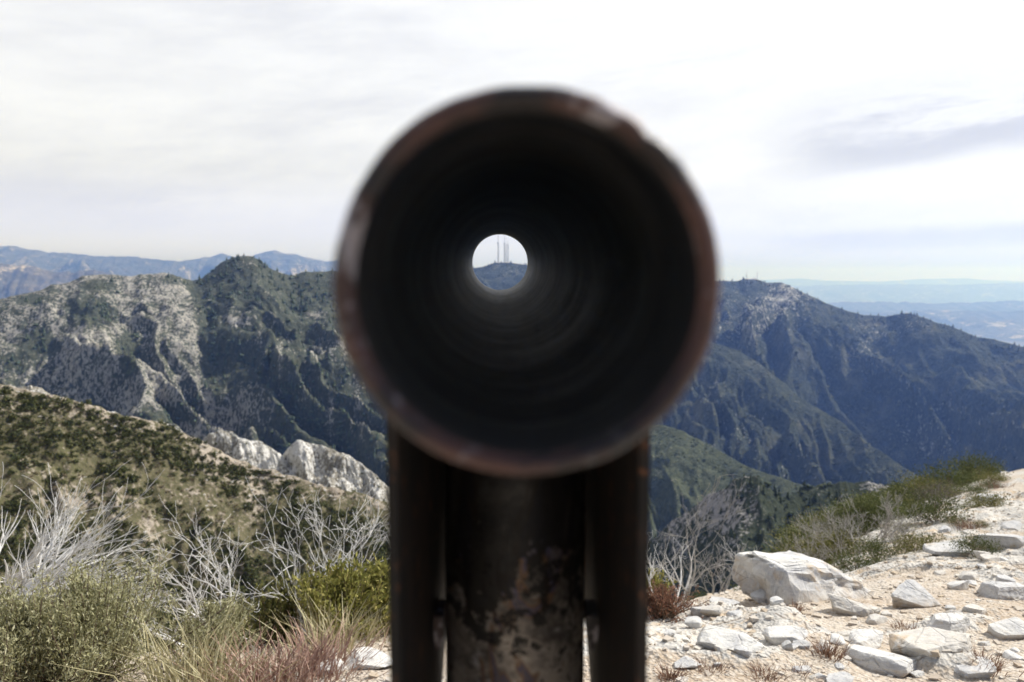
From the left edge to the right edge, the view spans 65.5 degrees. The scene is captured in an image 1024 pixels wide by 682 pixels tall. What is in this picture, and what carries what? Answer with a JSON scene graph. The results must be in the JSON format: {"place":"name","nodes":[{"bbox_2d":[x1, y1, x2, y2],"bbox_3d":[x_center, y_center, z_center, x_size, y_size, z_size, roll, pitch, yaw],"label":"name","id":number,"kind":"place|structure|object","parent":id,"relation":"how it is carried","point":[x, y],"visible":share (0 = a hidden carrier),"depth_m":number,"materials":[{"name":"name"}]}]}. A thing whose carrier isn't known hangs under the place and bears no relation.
{"place":"outdoors","nodes":[
{"label":"outdoors","id":0,"kind":"place"},
{"bbox_2d":[0,263,115,298],"bbox_3d":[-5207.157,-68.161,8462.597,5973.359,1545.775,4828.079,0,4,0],"label":"foothills","id":1,"kind":"structure","parent":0,"point":[18,279],"depth_m":8664.98,"materials":[{"name":"stone"}]},
{"bbox_2d":[0,246,333,280],"bbox_3d":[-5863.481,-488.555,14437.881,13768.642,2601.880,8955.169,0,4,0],"label":"mountain range","id":2,"kind":"structure","parent":0,"point":[275,260],"depth_m":14519.89,"materials":[{"name":"stone"}]},
{"bbox_2d":[0,256,386,484],"bbox_3d":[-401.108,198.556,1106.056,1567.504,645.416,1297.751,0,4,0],"label":"rocky mountain","id":3,"kind":"structure","parent":0,"point":[88,371],"depth_m":1116.51,"materials":[{"name":"stone"}]},
{"bbox_2d":[2,262,385,458],"bbox_3d":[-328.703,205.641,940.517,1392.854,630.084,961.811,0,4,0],"label":"mountain scrub","id":4,"kind":"object","parent":3,"relation":"on","point":[193,362],"visible":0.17,"depth_m":1088.61,"materials":[{"name":"green plant"}]},
{"bbox_2d":[3,254,386,481],"bbox_3d":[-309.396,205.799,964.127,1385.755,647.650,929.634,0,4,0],"label":"mountain forest","id":5,"kind":"object","parent":3,"relation":"on","point":[285,393],"visible":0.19,"depth_m":1118.11,"materials":[{"name":"green plant"}]},
{"bbox_2d":[0,384,387,652],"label":"hillside","id":6,"kind":"structure","parent":0,"point":[242,521],"depth_m":188.94,"materials":[{"name":"plant"}]},
{"bbox_2d":[0,385,387,652],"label":"hillside brush","id":7,"kind":"object","parent":6,"relation":"on","point":[34,402],"visible":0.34,"depth_m":189.34,"materials":[{"name":"green plant"}]},
{"bbox_2d":[0,388,387,644],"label":"dry hillside scrub","id":8,"kind":"object","parent":6,"relation":"on","point":[65,475],"visible":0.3,"depth_m":188.75,"materials":[{"name":"green plant"}]},
{"bbox_2d":[0,386,387,596],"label":"hillside stones","id":9,"kind":"object","parent":6,"relation":"on","point":[232,481],"visible":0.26,"depth_m":196.08,"materials":[{"name":"stone"}]},
{"bbox_2d":[203,430,386,501],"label":"white cliff","id":10,"kind":"structure","parent":0,"point":[312,463],"depth_m":255.91,"materials":[{"name":"stone"}]},
{"bbox_2d":[0,469,1023,681],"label":"summit ground","id":11,"kind":"structure","parent":0,"point":[943,665],"depth_m":3.88,"materials":[{"name":"stone"}]},
{"bbox_2d":[0,567,138,681],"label":"sage bush","id":12,"kind":"object","parent":11,"relation":"on","point":[13,625],"visible":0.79,"depth_m":3.13,"materials":[{"name":"green plant"}]},
{"bbox_2d":[0,458,163,605],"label":"dead shrub","id":13,"kind":"object","parent":11,"relation":"on","point":[32,557],"visible":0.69,"depth_m":4.72,"materials":[{"name":"grey wood"}]},
{"bbox_2d":[0,479,203,647],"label":"dead shrub","id":14,"kind":"object","parent":11,"relation":"on","point":[58,570],"visible":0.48,"depth_m":4.21,"materials":[{"name":"grey wood"}]},
{"bbox_2d":[0,548,267,681],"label":"sage bush","id":15,"kind":"object","parent":11,"relation":"on","point":[76,594],"visible":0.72,"depth_m":3.30,"materials":[{"name":"green plant"}]},
{"bbox_2d":[51,584,291,681],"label":"grass tuft","id":16,"kind":"object","parent":11,"relation":"on","point":[164,658],"visible":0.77,"depth_m":3.17,"materials":[{"name":"plant"}]},
{"bbox_2d":[105,496,240,651],"bbox_3d":[-2.065,1.514,4.918,0.743,1.136,1.107,0,4,0],"label":"dead shrub","id":17,"kind":"object","parent":11,"relation":"on","point":[221,577],"visible":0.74,"depth_m":4.96,"materials":[{"name":"grey wood"}]},
{"bbox_2d":[164,530,272,649],"bbox_3d":[-1.460,1.502,4.397,1.173,0.825,0.591,2,5,21],"label":"dead shrub","id":18,"kind":"object","parent":11,"relation":"on","point":[197,615],"visible":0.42,"depth_m":4.60,"materials":[{"name":"grey wood"}]},
{"bbox_2d":[163,593,274,665],"bbox_3d":[-1.339,1.324,3.637,0.428,0.344,0.453,4,6,42],"label":"sage bush","id":19,"kind":"object","parent":11,"relation":"on","point":[238,619],"visible":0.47,"depth_m":3.58,"materials":[{"name":"green plant"}]},
{"bbox_2d":[113,607,335,681],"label":"grass tuft","id":20,"kind":"object","parent":11,"relation":"on","point":[195,671],"visible":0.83,"depth_m":3.13,"materials":[{"name":"plant"}]},
{"bbox_2d":[222,570,323,649],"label":"yellow bush","id":21,"kind":"object","parent":11,"relation":"on","point":[278,608],"visible":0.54,"depth_m":4.25,"materials":[{"name":"green plant"}]},
{"bbox_2d":[167,610,389,681],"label":"grass tuft","id":22,"kind":"object","parent":11,"relation":"on","point":[272,674],"visible":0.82,"depth_m":3.18,"materials":[{"name":"plant dry grass"}]},
{"bbox_2d":[185,476,387,611],"bbox_3d":[-1.204,1.359,4.655,0.928,1.152,1.584,1,5,13],"label":"dead shrub","id":23,"kind":"object","parent":11,"relation":"on","point":[320,535],"visible":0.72,"depth_m":4.56,"materials":[{"name":"grey wood"}]},
{"bbox_2d":[267,554,314,641],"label":"dead shrub","id":24,"kind":"object","parent":11,"relation":"on","point":[300,614],"visible":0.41,"depth_m":4.24,"materials":[{"name":"grey wood"}]},
{"bbox_2d":[208,606,388,681],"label":"grass tuft","id":25,"kind":"object","parent":11,"relation":"on","point":[335,665],"visible":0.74,"depth_m":3.28,"materials":[{"name":"plant"}]},
{"bbox_2d":[246,583,385,654],"bbox_3d":[-0.864,1.339,3.720,0.678,0.224,0.722,0,4,0],"label":"grass tuft","id":26,"kind":"object","parent":11,"relation":"on","point":[316,635],"visible":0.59,"depth_m":3.76,"materials":[{"name":"plant"}]},
{"bbox_2d":[258,490,387,586],"bbox_3d":[-0.737,1.362,4.827,1.111,0.963,1.375,3,5,32],"label":"dead shrub","id":27,"kind":"object","parent":11,"relation":"on","point":[293,552],"visible":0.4,"depth_m":4.76,"materials":[{"name":"grey wood"}]},
{"bbox_2d":[275,551,388,642],"bbox_3d":[-0.885,1.329,4.176,0.557,0.502,0.878,-3,5,-31],"label":"yellow bush","id":28,"kind":"object","parent":11,"relation":"on","point":[336,587],"visible":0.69,"depth_m":4.04,"materials":[{"name":"green plant"}]},
{"bbox_2d":[293,492,386,569],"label":"dead shrub","id":29,"kind":"object","parent":11,"relation":"on","point":[357,535],"visible":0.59,"depth_m":4.87,"materials":[{"name":"grey wood"}]},
{"bbox_2d":[303,592,388,643],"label":"grass tuft","id":30,"kind":"object","parent":11,"relation":"on","point":[370,624],"visible":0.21,"depth_m":3.95,"materials":[{"name":"plant"}]},
{"bbox_2d":[345,647,389,669],"bbox_3d":[-0.581,1.331,3.288,0.229,0.078,0.167,2,5,21],"label":"boulder","id":31,"kind":"object","parent":11,"relation":"on","point":[379,656],"visible":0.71,"depth_m":3.26,"materials":[{"name":"white stone"}]},
{"bbox_2d":[352,552,388,635],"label":"yellow bush","id":32,"kind":"object","parent":11,"relation":"on","point":[381,566],"visible":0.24,"depth_m":4.21,"materials":[{"name":"green plant"}]},
{"bbox_2d":[333,85,719,681],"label":"sighting tube","id":33,"kind":"object","parent":11,"relation":"on","point":[530,410],"visible":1,"depth_m":0.38,"materials":[{"name":"metal"}]},
{"bbox_2d":[648,567,676,601],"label":"yellow bush","id":34,"kind":"object","parent":11,"relation":"on","point":[657,580],"visible":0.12,"depth_m":5.74,"materials":[{"name":"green plant"}]},
{"bbox_2d":[648,529,692,596],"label":"dead shrub","id":35,"kind":"object","parent":11,"relation":"on","point":[653,574],"visible":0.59,"depth_m":5.67,"materials":[{"name":"grey wood"}]},
{"bbox_2d":[654,659,693,681],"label":"dry tuft","id":36,"kind":"object","parent":11,"relation":"on","point":[662,674],"visible":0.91,"depth_m":3.03,"materials":[{"name":"plant"}]},
{"bbox_2d":[648,578,710,624],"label":"red tuft","id":37,"kind":"object","parent":11,"relation":"on","point":[662,604],"visible":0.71,"depth_m":4.12,"materials":[{"name":"brown plant"}]},
{"bbox_2d":[673,656,701,668],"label":"boulder","id":38,"kind":"object","parent":11,"relation":"on","point":[688,662],"visible":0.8,"depth_m":3.17,"materials":[{"name":"grey stone"}]},
{"bbox_2d":[684,616,701,628],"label":"boulder","id":39,"kind":"object","parent":11,"relation":"on","point":[692,622],"visible":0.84,"depth_m":3.86,"materials":[{"name":"white stone"}]},
{"bbox_2d":[651,474,754,601],"bbox_3d":[1.443,1.594,6.572,0.807,1.225,1.302,0,4,0],"label":"dead shrub","id":40,"kind":"object","parent":11,"relation":"on","point":[687,590],"visible":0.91,"depth_m":6.35,"materials":[{"name":"grey wood"}]},
{"bbox_2d":[700,605,722,616],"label":"boulder","id":41,"kind":"object","parent":11,"relation":"on","point":[713,610],"visible":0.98,"depth_m":4.09,"materials":[{"name":"beige stone"}]},
{"bbox_2d":[681,651,742,677],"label":"dry tuft","id":42,"kind":"object","parent":11,"relation":"on","point":[700,670],"visible":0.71,"depth_m":3.14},
{"bbox_2d":[709,596,739,605],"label":"boulder","id":43,"kind":"object","parent":11,"relation":"on","point":[724,600],"visible":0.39,"depth_m":4.45,"materials":[{"name":"grey stone"}]},
{"bbox_2d":[692,543,758,594],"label":"dead shrub","id":44,"kind":"object","parent":11,"relation":"on","point":[721,582],"visible":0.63,"depth_m":6.58,"materials":[{"name":"grey wood"}]},
{"bbox_2d":[696,624,767,652],"bbox_3d":[0.919,1.299,3.362,0.293,0.131,0.208,2,5,28],"label":"boulder","id":45,"kind":"object","parent":11,"relation":"on","point":[709,637],"visible":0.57,"depth_m":3.34,"materials":[{"name":"white stone"}]},
{"bbox_2d":[750,589,766,603],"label":"boulder","id":46,"kind":"object","parent":11,"relation":"on","point":[759,596],"visible":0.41,"depth_m":4.54,"materials":[{"name":"grey stone"}]},
{"bbox_2d":[743,661,794,681],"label":"dry tuft","id":47,"kind":"object","parent":11,"relation":"on","point":[768,674],"visible":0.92,"depth_m":3.10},
{"bbox_2d":[762,625,807,645],"bbox_3d":[1.187,1.312,3.473,0.196,0.112,0.145,-2,5,-27],"label":"boulder","id":48,"kind":"object","parent":11,"relation":"on","point":[776,635],"visible":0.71,"depth_m":3.45,"materials":[{"name":"white stone"}]},
{"bbox_2d":[731,550,873,604],"bbox_3d":[1.715,1.450,4.629,0.714,0.449,0.537,-1,4,-11],"label":"boulder","id":49,"kind":"object","parent":11,"relation":"on","point":[788,576],"visible":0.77,"depth_m":4.50,"materials":[{"name":"white stone"}]},
{"bbox_2d":[783,522,834,559],"bbox_3d":[2.633,2.017,7.388,0.846,0.738,0.411,-2,5,-27],"label":"bare brush","id":50,"kind":"object","parent":11,"relation":"on","point":[821,557],"visible":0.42,"depth_m":7.44,"materials":[{"name":"grey wood"}]},
{"bbox_2d":[770,515,855,556],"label":"green shrub","id":51,"kind":"object","parent":11,"relation":"on","point":[797,533],"visible":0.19,"depth_m":9.63,"materials":[{"name":"green plant"}]},
{"bbox_2d":[763,524,877,563],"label":"green shrub","id":52,"kind":"object","parent":11,"relation":"on","point":[818,554],"visible":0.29,"depth_m":8.50,"materials":[{"name":"green plant"}]},
{"bbox_2d":[798,628,856,664],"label":"dry tuft","id":53,"kind":"object","parent":11,"relation":"on","point":[831,652],"visible":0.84,"depth_m":3.31,"materials":[{"name":"plant"}]},
{"bbox_2d":[782,523,876,562],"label":"green shrub","id":54,"kind":"object","parent":11,"relation":"on","point":[846,546],"visible":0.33,"depth_m":8.41,"materials":[{"name":"green plant"}]},
{"bbox_2d":[791,498,886,567],"bbox_3d":[3.115,1.896,7.686,0.799,0.708,0.635,4,6,43],"label":"bare brush","id":55,"kind":"object","parent":11,"relation":"on","point":[845,524],"visible":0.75,"depth_m":7.64,"materials":[{"name":"grey wood"}]},
{"bbox_2d":[826,671,853,681],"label":"boulder","id":56,"kind":"object","parent":11,"relation":"on","point":[842,676],"visible":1,"depth_m":3.06,"materials":[{"name":"grey stone"}]},
{"bbox_2d":[810,505,881,533],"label":"green shrub","id":57,"kind":"object","parent":11,"relation":"on","point":[836,514],"visible":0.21,"depth_m":9.67,"materials":[{"name":"green plant"}]},
{"bbox_2d":[823,513,880,538],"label":"green shrub","id":58,"kind":"object","parent":11,"relation":"on","point":[857,525],"visible":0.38,"depth_m":9.27,"materials":[{"name":"green plant"}]},
{"bbox_2d":[828,593,880,616],"bbox_3d":[1.771,1.402,4.131,0.256,0.151,0.177,3,5,33],"label":"boulder","id":59,"kind":"object","parent":11,"relation":"on","point":[843,605],"visible":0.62,"depth_m":4.08,"materials":[{"name":"beige stone"}]},
{"bbox_2d":[824,543,890,572],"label":"green shrub","id":60,"kind":"object","parent":11,"relation":"on","point":[855,561],"visible":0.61,"depth_m":6.70,"materials":[{"name":"green plant"}]},
{"bbox_2d":[849,629,882,648],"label":"boulder","id":61,"kind":"object","parent":11,"relation":"on","point":[871,638],"visible":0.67,"depth_m":3.58,"materials":[{"name":"white stone"}]},
{"bbox_2d":[814,494,924,551],"bbox_3d":[3.644,1.906,8.091,1.175,0.637,1.053,2,5,23],"label":"bare brush","id":62,"kind":"object","parent":11,"relation":"on","point":[862,517],"visible":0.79,"depth_m":8.24,"materials":[{"name":"grey wood"}]},
{"bbox_2d":[835,489,906,530],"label":"green shrub","id":63,"kind":"object","parent":11,"relation":"on","point":[873,504],"visible":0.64,"depth_m":9.53,"materials":[{"name":"green plant"}]},
{"bbox_2d":[866,613,887,624],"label":"stone","id":64,"kind":"object","parent":11,"relation":"on","point":[875,619],"visible":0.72,"depth_m":3.94,"materials":[{"name":"beige stone"}]},
{"bbox_2d":[854,534,902,561],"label":"green shrub","id":65,"kind":"object","parent":11,"relation":"on","point":[877,549],"visible":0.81,"depth_m":7.03,"materials":[{"name":"green plant"}]},
{"bbox_2d":[844,644,916,677],"bbox_3d":[1.528,1.335,3.304,0.294,0.113,0.191,3,5,32],"label":"stone slab","id":66,"kind":"object","parent":11,"relation":"on","point":[878,661],"depth_m":3.24,"materials":[{"name":"white stone"}]},
{"bbox_2d":[871,513,916,553],"bbox_3d":[3.542,1.810,7.308,0.353,0.439,0.413,-2,5,-26],"label":"bare brush","id":67,"kind":"object","parent":11,"relation":"on","point":[895,523],"visible":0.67,"depth_m":7.35,"materials":[{"name":"grey wood"}]},
{"bbox_2d":[872,488,932,536],"bbox_3d":[4.059,1.839,8.328,0.647,0.641,0.530,3,5,37],"label":"bare brush","id":68,"kind":"object","parent":11,"relation":"on","point":[894,504],"visible":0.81,"depth_m":8.34,"materials":[{"name":"grey wood"}]},
{"bbox_2d":[876,478,928,508],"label":"green shrub","id":69,"kind":"object","parent":11,"relation":"on","point":[902,490],"visible":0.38,"depth_m":11.73,"materials":[{"name":"green plant"}]},
{"bbox_2d":[878,527,951,555],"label":"green shrub","id":70,"kind":"object","parent":11,"relation":"on","point":[910,546],"visible":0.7,"depth_m":7.07,"materials":[{"name":"green plant"}]},
{"bbox_2d":[891,579,941,608],"bbox_3d":[2.152,1.388,4.288,0.270,0.160,0.190,-1,4,-9],"label":"boulder","id":71,"kind":"object","parent":11,"relation":"on","point":[910,593],"visible":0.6,"depth_m":4.24,"materials":[{"name":"grey stone"}]},
{"bbox_2d":[880,469,963,499],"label":"green shrub","id":72,"kind":"object","parent":11,"relation":"on","point":[919,479],"visible":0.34,"depth_m":14.80,"materials":[{"name":"green plant"}]},
{"bbox_2d":[889,627,971,658],"bbox_3d":[1.777,1.318,3.370,0.316,0.159,0.266,0,4,-6],"label":"stone slab","id":73,"kind":"object","parent":11,"relation":"on","point":[922,641],"depth_m":3.34,"materials":[{"name":"beige stone"}]},
{"bbox_2d":[891,482,974,524],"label":"green shrub","id":74,"kind":"object","parent":11,"relation":"on","point":[933,512],"visible":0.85,"depth_m":8.73,"materials":[{"name":"green plant"}]},
{"bbox_2d":[901,470,974,510],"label":"twiggy shrub","id":75,"kind":"object","parent":11,"relation":"on","point":[936,491],"visible":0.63,"depth_m":11.42,"materials":[{"name":"green plant"}]},
{"bbox_2d":[893,457,1000,487],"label":"green shrub","id":76,"kind":"object","parent":11,"relation":"on","point":[952,475],"visible":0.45,"depth_m":16.80,"materials":[{"name":"green plant"}]},
{"bbox_2d":[923,541,970,556],"bbox_3d":[3.539,1.724,6.483,0.356,0.141,0.334,1,5,15],"label":"stone slab","id":77,"kind":"object","parent":11,"relation":"on","point":[938,549],"depth_m":6.40,"materials":[{"name":"grey stone"}]},
{"bbox_2d":[926,613,969,632],"bbox_3d":[2.037,1.363,3.762,0.229,0.148,0.167,-2,5,-26],"label":"boulder","id":78,"kind":"object","parent":11,"relation":"on","point":[955,622],"visible":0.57,"depth_m":3.71,"materials":[{"name":"white stone"}]},
{"bbox_2d":[947,580,968,589],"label":"stone","id":79,"kind":"object","parent":11,"relation":"on","point":[958,585],"visible":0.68,"depth_m":4.73,"materials":[{"name":"white stone"}]},
{"bbox_2d":[957,571,978,580],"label":"stone","id":80,"kind":"object","parent":11,"relation":"on","point":[967,575],"visible":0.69,"depth_m":4.96,"materials":[{"name":"beige stone"}]},
{"bbox_2d":[944,511,997,532],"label":"dry tuft","id":81,"kind":"object","parent":11,"relation":"on","point":[967,526],"visible":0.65,"depth_m":8.14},
{"bbox_2d":[943,528,1006,558],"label":"green shrub","id":82,"kind":"object","parent":11,"relation":"on","point":[975,542],"visible":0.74,"depth_m":6.25,"materials":[{"name":"green plant"}]},
{"bbox_2d":[962,603,987,615],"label":"boulder","id":83,"kind":"object","parent":11,"relation":"on","point":[972,608],"visible":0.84,"depth_m":3.99,"materials":[{"name":"beige stone"}]},
{"bbox_2d":[954,656,996,678],"bbox_3d":[1.846,1.331,3.214,0.210,0.068,0.129,0,4,-4],"label":"boulder","id":84,"kind":"object","parent":11,"relation":"on","point":[969,671],"visible":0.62,"depth_m":3.17,"materials":[{"name":"grey stone"}]},
{"bbox_2d":[943,447,1020,479],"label":"green shrub","id":85,"kind":"object","parent":11,"relation":"on","point":[971,462],"visible":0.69,"depth_m":17.80,"materials":[{"name":"green plant"}]},
{"bbox_2d":[956,487,1018,507],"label":"green shrub","id":86,"kind":"object","parent":11,"relation":"on","point":[984,503],"visible":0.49,"depth_m":10.00,"materials":[{"name":"green plant"}]},
{"bbox_2d":[953,640,1023,678],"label":"dry tuft","id":87,"kind":"object","parent":11,"relation":"on","point":[998,668],"visible":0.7,"depth_m":3.22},
{"bbox_2d":[966,469,1012,482],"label":"green shrub","id":88,"kind":"object","parent":11,"relation":"on","point":[996,477],"visible":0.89,"depth_m":15.73,"materials":[{"name":"green plant"}]},
{"bbox_2d":[969,533,1023,549],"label":"boulder","id":89,"kind":"object","parent":11,"relation":"on","point":[1013,541],"visible":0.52,"depth_m":6.48,"materials":[{"name":"grey stone"}]},
{"bbox_2d":[977,581,1023,600],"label":"boulder","id":90,"kind":"object","parent":11,"relation":"on","point":[999,590],"visible":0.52,"depth_m":4.54,"materials":[{"name":"grey stone"}]},
{"bbox_2d":[986,617,1023,638],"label":"boulder","id":91,"kind":"object","parent":11,"relation":"on","point":[1011,628],"visible":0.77,"depth_m":3.69,"materials":[{"name":"white stone"}]},
{"bbox_2d":[1001,520,1023,530],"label":"boulder","id":92,"kind":"object","parent":11,"relation":"on","point":[1013,525],"visible":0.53,"depth_m":7.68,"materials":[{"name":"grey stone"}]},
{"bbox_2d":[0,0,1023,281],"label":"sky","id":93,"kind":"structure","parent":0,"point":[824,140],"materials":[{"name":"white"}]},
{"bbox_2d":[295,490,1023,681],"bbox_3d":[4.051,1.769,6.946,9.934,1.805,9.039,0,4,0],"label":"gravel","id":94,"kind":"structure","parent":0,"point":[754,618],"depth_m":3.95,"materials":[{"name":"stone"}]},
{"bbox_2d":[649,425,802,541],"bbox_3d":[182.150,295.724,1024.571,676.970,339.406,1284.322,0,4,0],"label":"green spur","id":95,"kind":"structure","parent":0,"point":[675,464],"depth_m":1122.88,"materials":[{"name":"plant"}]},
{"bbox_2d":[649,429,799,532],"bbox_3d":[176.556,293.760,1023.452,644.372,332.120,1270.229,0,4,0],"label":"canyon brush","id":96,"kind":"object","parent":95,"relation":"on","point":[702,451],"visible":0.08,"depth_m":1118.73,"materials":[{"name":"green plant"}]},
{"bbox_2d":[473,263,1023,485],"bbox_3d":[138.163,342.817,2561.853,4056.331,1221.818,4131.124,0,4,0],"label":"forested mountain","id":97,"kind":"structure","parent":0,"point":[934,424],"depth_m":2543.07,"materials":[{"name":"plant"}]},
{"bbox_2d":[473,261,1019,354],"bbox_3d":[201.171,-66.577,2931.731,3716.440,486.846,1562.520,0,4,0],"label":"crest trees","id":98,"kind":"object","parent":97,"relation":"on","point":[912,316],"visible":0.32,"depth_m":2908.11,"materials":[{"name":"plant"}]},
{"bbox_2d":[473,263,1023,477],"bbox_3d":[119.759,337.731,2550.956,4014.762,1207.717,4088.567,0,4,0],"label":"mountain brush","id":99,"kind":"object","parent":97,"relation":"on","point":[903,449],"visible":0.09,"depth_m":2533.86,"materials":[{"name":"plant"}]},
{"bbox_2d":[648,475,887,598],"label":"knoll","id":100,"kind":"structure","parent":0,"point":[751,523],"depth_m":454.62,"materials":[{"name":"plant"}]},
{"bbox_2d":[652,472,838,599],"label":"knoll trees","id":101,"kind":"object","parent":100,"relation":"on","point":[781,501],"visible":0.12,"depth_m":453.52,"materials":[{"name":"green plant"}]},
{"bbox_2d":[657,343,917,486],"bbox_3d":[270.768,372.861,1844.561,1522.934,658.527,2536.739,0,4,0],"label":"canyon spur","id":102,"kind":"structure","parent":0,"point":[727,416],"depth_m":1946.44,"materials":[{"name":"stone"}]},
{"bbox_2d":[660,346,909,485],"bbox_3d":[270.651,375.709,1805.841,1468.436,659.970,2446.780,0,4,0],"label":"trees","id":103,"kind":"object","parent":102,"relation":"on","point":[832,448],"visible":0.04,"depth_m":1914.91,"materials":[{"name":"plant"}]},
{"bbox_2d":[760,278,1023,285],"bbox_3d":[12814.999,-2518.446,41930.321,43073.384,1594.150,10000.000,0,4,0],"label":"distant peaks","id":104,"kind":"object","parent":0,"point":[811,282],"visible":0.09,"depth_m":42365.84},
{"bbox_2d":[791,283,1023,303],"bbox_3d":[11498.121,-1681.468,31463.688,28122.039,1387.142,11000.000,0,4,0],"label":"distant hills","id":105,"kind":"structure","parent":0,"point":[932,293],"depth_m":31200.19,"materials":[{"name":"blue"}]},
{"bbox_2d":[827,300,1023,313],"bbox_3d":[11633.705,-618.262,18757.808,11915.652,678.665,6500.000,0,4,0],"label":"valley hills","id":106,"kind":"structure","parent":0,"point":[904,306],"depth_m":18494.14,"materials":[{"name":"blue"}]},
{"bbox_2d":[846,309,1023,339],"bbox_3d":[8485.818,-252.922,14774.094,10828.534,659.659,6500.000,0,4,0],"label":"valley hills","id":107,"kind":"structure","parent":0,"point":[997,324],"depth_m":13826.95,"materials":[{"name":"blue"}]},
{"bbox_2d":[976,336,1023,346],"bbox_3d":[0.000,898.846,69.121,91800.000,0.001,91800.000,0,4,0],"label":"valley plain","id":108,"kind":"structure","parent":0,"point":[1018,342],"depth_m":11854.66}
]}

